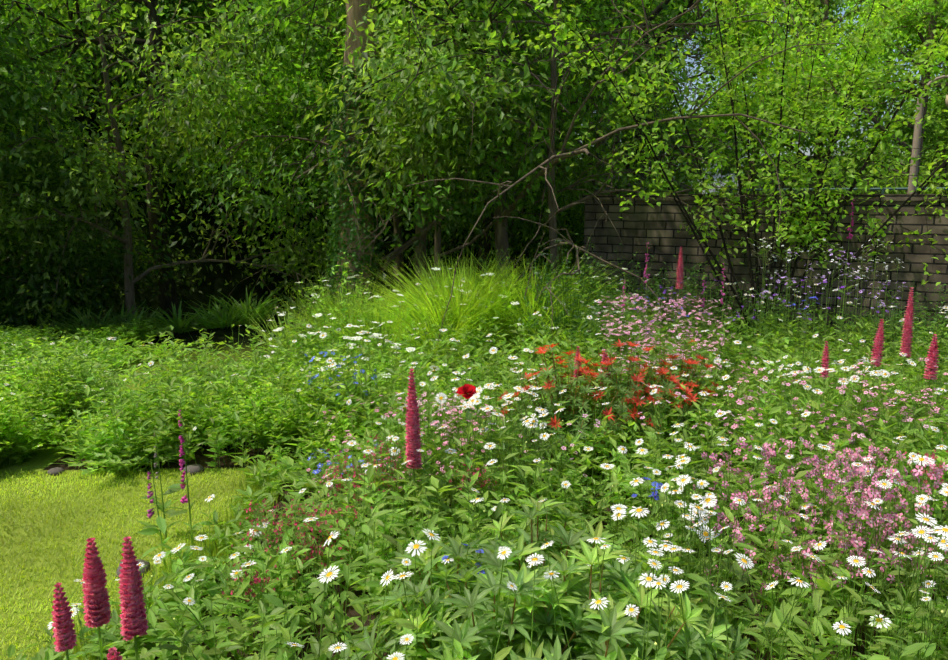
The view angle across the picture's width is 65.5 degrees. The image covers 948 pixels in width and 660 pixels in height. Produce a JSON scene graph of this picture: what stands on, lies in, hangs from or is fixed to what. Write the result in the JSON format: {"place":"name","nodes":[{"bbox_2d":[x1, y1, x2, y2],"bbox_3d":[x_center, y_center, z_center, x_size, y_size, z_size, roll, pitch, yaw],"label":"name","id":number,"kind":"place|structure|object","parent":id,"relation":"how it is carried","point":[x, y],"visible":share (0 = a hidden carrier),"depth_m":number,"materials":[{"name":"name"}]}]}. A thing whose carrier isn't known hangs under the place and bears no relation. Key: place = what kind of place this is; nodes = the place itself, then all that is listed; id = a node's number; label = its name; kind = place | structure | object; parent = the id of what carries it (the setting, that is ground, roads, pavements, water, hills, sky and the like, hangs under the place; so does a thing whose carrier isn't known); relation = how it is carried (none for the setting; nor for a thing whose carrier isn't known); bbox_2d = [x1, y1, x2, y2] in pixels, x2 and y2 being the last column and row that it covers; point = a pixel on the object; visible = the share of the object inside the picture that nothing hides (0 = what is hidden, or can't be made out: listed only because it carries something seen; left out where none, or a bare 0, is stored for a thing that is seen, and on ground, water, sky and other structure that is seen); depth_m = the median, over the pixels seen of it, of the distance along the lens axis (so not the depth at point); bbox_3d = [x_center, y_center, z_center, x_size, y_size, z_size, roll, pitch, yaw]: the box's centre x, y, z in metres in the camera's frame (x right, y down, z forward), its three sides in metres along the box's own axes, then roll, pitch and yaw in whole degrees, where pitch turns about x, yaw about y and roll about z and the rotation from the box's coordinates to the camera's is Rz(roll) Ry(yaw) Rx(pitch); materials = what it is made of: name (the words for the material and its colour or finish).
{"place":"outdoors","nodes":[
{"label":"outdoors","id":0,"kind":"place"},
{"bbox_2d":[0,457,293,659],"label":"lawn grass","id":1,"kind":"structure","parent":0,"point":[193,556],"depth_m":5.03,"materials":[{"name":"green plant"}]},
{"bbox_2d":[0,3,932,659],"bbox_3d":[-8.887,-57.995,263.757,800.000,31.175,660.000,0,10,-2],"label":"ground","id":2,"kind":"structure","parent":0,"point":[40,461],"depth_m":12.27,"materials":[{"name":"green plant"}]},
{"bbox_2d":[47,464,203,578],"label":"stones","id":3,"kind":"object","parent":2,"relation":"on","point":[194,468],"visible":0.56,"depth_m":6.03,"materials":[{"name":"grey stone"}]},
{"bbox_2d":[0,332,462,475],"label":"border plants","id":4,"kind":"object","parent":2,"relation":"on","point":[29,401],"visible":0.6,"depth_m":6.57,"materials":[{"name":"green plant"}]},
{"bbox_2d":[0,239,666,412],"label":"meadow plants","id":5,"kind":"object","parent":2,"relation":"on","point":[130,329],"visible":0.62,"depth_m":9.74,"materials":[{"name":"green plant"}]},
{"bbox_2d":[0,0,947,353],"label":"woodland trees","id":6,"kind":"object","parent":2,"relation":"on","point":[450,100],"visible":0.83,"depth_m":12.68,"materials":[{"name":"green plant"}]},
{"bbox_2d":[634,123,746,194],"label":"white house","id":7,"kind":"structure","parent":2,"relation":"on","point":[716,174],"depth_m":59.45,"materials":[{"name":"white"}]},
{"bbox_2d":[582,194,947,352],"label":"stone wall","id":8,"kind":"structure","parent":2,"relation":"on","point":[638,225],"depth_m":10.50,"materials":[{"name":"grey brick"}]},
{"bbox_2d":[43,345,947,659],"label":"border soil","id":9,"kind":"structure","parent":0,"point":[201,457],"depth_m":4.73,"materials":[{"name":"brown soil"}]},
{"bbox_2d":[6,199,947,659],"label":"border","id":10,"kind":"object","parent":9,"relation":"on","point":[278,615],"depth_m":4.30,"materials":[{"name":"green plant"}]},
{"bbox_2d":[42,267,947,659],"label":"daisies","id":11,"kind":"object","parent":9,"relation":"on","point":[702,511],"visible":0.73,"depth_m":3.68,"materials":[{"name":"white plant"}]},
{"bbox_2d":[511,0,947,336],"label":"multi stem shrub","id":12,"kind":"object","parent":9,"relation":"on","point":[929,56],"visible":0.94,"depth_m":9.76,"materials":[{"name":"green plant"}]},
{"bbox_2d":[462,233,947,379],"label":"flowering plants","id":13,"kind":"object","parent":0,"point":[894,319],"depth_m":9.43,"materials":[{"name":"green plant"}]},
{"bbox_2d":[575,0,945,158],"label":"sky","id":14,"kind":"structure","parent":0,"point":[689,60],"materials":[{"name":"blue"}]},
{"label":"road deck","id":15,"kind":"structure","parent":0,"visible":0},
{"bbox_2d":[718,187,947,200],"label":"coping","id":16,"kind":"object","parent":15,"relation":"on","point":[882,191],"visible":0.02,"depth_m":16.56,"materials":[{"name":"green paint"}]},
{"bbox_2d":[907,75,947,193],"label":"trunk","id":17,"kind":"object","parent":15,"relation":"on","point":[916,144],"visible":0.44,"depth_m":11.35,"materials":[{"name":"grey plant"}]}
]}

